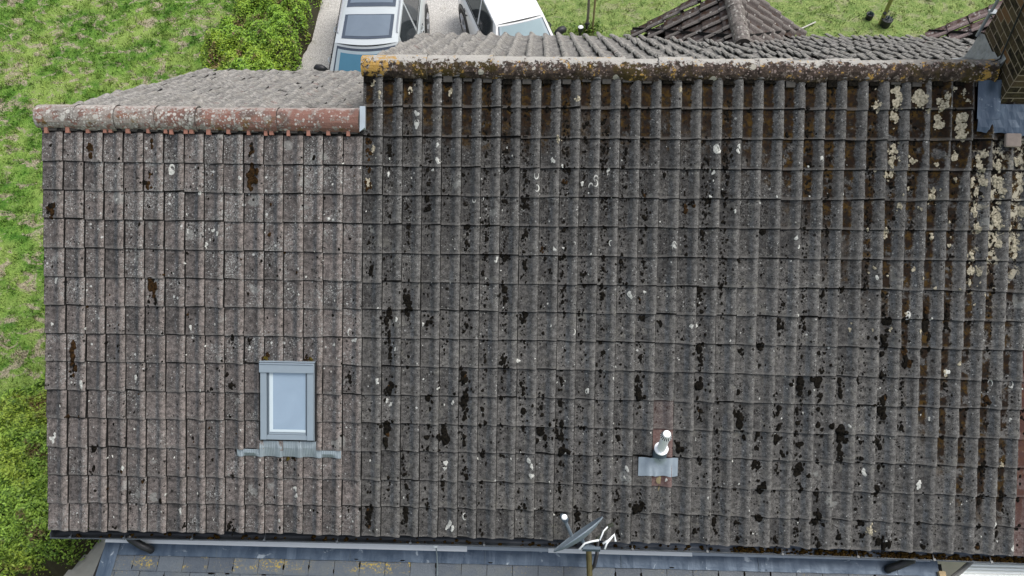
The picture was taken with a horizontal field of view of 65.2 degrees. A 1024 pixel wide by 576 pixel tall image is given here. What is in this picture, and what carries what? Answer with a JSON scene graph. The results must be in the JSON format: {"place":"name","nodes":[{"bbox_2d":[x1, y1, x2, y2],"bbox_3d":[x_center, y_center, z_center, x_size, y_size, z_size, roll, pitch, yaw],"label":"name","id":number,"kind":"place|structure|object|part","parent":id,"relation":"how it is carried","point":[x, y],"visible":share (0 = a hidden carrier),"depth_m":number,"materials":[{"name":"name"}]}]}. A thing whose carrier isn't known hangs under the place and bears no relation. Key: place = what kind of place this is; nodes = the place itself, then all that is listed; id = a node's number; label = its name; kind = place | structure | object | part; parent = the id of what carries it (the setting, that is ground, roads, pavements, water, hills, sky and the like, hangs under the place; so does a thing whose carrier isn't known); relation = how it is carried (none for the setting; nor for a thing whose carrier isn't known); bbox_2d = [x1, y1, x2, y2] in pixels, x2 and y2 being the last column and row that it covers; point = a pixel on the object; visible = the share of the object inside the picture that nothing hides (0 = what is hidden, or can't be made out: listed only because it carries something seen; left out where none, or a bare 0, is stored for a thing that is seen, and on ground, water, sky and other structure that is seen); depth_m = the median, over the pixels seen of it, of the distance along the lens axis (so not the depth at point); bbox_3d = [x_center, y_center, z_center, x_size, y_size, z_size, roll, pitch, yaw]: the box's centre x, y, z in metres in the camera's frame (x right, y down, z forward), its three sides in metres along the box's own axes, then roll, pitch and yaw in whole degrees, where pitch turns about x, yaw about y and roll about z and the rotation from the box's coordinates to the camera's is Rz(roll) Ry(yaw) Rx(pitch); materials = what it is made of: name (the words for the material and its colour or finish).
{"place":"outdoors","nodes":[
{"label":"outdoors","id":0,"kind":"place"},
{"bbox_2d":[64,539,105,575],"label":"path","id":1,"kind":"structure","parent":0,"point":[87,566],"depth_m":11.32,"materials":[{"name":"concrete"}]},
{"bbox_2d":[0,0,237,575],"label":"grass","id":2,"kind":"structure","parent":0,"point":[58,72],"depth_m":16.89,"materials":[{"name":"green plant"}]},
{"bbox_2d":[297,0,462,69],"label":"driveway","id":3,"kind":"structure","parent":0,"point":[444,19],"depth_m":17.51,"materials":[{"name":"grey concrete"}]},
{"bbox_2d":[314,0,429,71],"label":"parked car","id":4,"kind":"object","parent":3,"relation":"on","point":[369,27],"visible":0.36,"depth_m":15.06,"materials":[{"name":"silver metal"}]},
{"bbox_3d":[-1.999,-5.280,15.645,0.199,0.549,2.607,0,57,1],"label":"side window","id":5,"kind":"part","parent":4,"relation":"part of","materials":[{"name":"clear glass"}]},
{"bbox_2d":[458,0,566,35],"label":"parked car","id":6,"kind":"object","parent":3,"relation":"on","point":[509,17],"visible":0.31,"depth_m":15.55,"materials":[{"name":"white paint"}]},
{"bbox_3d":[-0.618,-5.454,15.912,0.171,0.446,2.039,-16,58,-9],"label":"side window","id":7,"kind":"part","parent":6,"relation":"part of","materials":[{"name":"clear glass"}]},
{"bbox_2d":[0,0,994,398],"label":"ground","id":8,"kind":"structure","parent":0,"point":[634,14],"depth_m":17.20,"materials":[{"name":"green plant"}]},
{"bbox_2d":[0,371,100,575],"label":"hedge","id":9,"kind":"object","parent":8,"relation":"on","point":[29,546],"visible":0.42,"depth_m":10.84,"materials":[{"name":"green plant"}]},
{"bbox_2d":[181,0,322,74],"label":"hedge","id":10,"kind":"object","parent":8,"relation":"on","point":[255,35],"visible":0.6,"depth_m":16.03,"materials":[{"name":"green plant"}]},
{"bbox_2d":[33,0,1023,575],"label":"bungalow","id":11,"kind":"object","parent":8,"relation":"on","point":[725,276],"visible":1,"depth_m":8.46,"materials":[{"name":"tile"}]},
{"bbox_2d":[237,356,340,460],"bbox_3d":[-2.389,1.280,8.596,1.129,0.712,0.947,1,57,2],"label":"roof window","id":12,"kind":"structure","parent":11,"relation":"in","point":[287,389],"depth_m":8.54,"materials":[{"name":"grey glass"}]},
{"bbox_2d":[554,514,616,575],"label":"satellite dish","id":13,"kind":"object","parent":11,"relation":"attached to","point":[581,534],"visible":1,"depth_m":8.18,"materials":[{"name":"grey metal"}]},
{"bbox_2d":[578,25,583,35],"bbox_3d":[1.451,-5.413,17.007,0.123,0.385,0.123,1,57,2],"label":"garden light","id":14,"kind":"object","parent":8,"relation":"on","point":[580,29],"visible":0.86,"depth_m":16.87,"materials":[{"name":"white plastic"}]},
{"bbox_2d":[564,0,606,35],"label":"young tree","id":15,"kind":"object","parent":8,"relation":"on","point":[586,28],"visible":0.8,"depth_m":17.20,"materials":[{"name":"green plant"}]},
{"bbox_2d":[537,0,1000,37],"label":"grass","id":16,"kind":"structure","parent":8,"relation":"on","point":[892,14],"depth_m":17.51,"materials":[{"name":"green plant"}]},
{"bbox_2d":[866,10,874,20],"bbox_3d":[7.762,-5.914,17.330,0.169,0.202,0.169,1,57,2],"label":"plant pot","id":17,"kind":"object","parent":8,"relation":"on","point":[870,15],"visible":1,"depth_m":17.30,"materials":[{"name":"black plastic"}]},
{"bbox_2d":[878,0,892,24],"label":"plant","id":18,"kind":"object","parent":8,"relation":"on","point":[887,8],"visible":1,"depth_m":17.01,"materials":[{"name":"green plant"}]},
{"bbox_2d":[880,15,893,28],"bbox_3d":[8.048,-5.726,17.180,0.246,0.241,0.239,1,57,2],"label":"plant pot","id":19,"kind":"object","parent":8,"relation":"on","point":[886,22],"visible":1,"depth_m":17.13,"materials":[{"name":"black plastic"}]},
{"label":"path","id":20,"kind":"structure","parent":0,"visible":0},
{"bbox_2d":[93,539,941,575],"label":"lean to","id":21,"kind":"object","parent":20,"relation":"on","point":[118,557],"visible":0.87,"depth_m":8.84,"materials":[{"name":"stone"}]},
{"bbox_2d":[433,545,437,575],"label":"drainpipe","id":22,"kind":"object","parent":21,"relation":"on","point":[435,546],"visible":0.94,"depth_m":8.77,"materials":[{"name":"grey plastic"}]},
{"bbox_2d":[937,562,1023,575],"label":"canopy","id":23,"kind":"object","parent":20,"relation":"on","point":[977,569],"visible":0.68,"depth_m":8.70,"materials":[{"name":"white plastic"}]}
]}

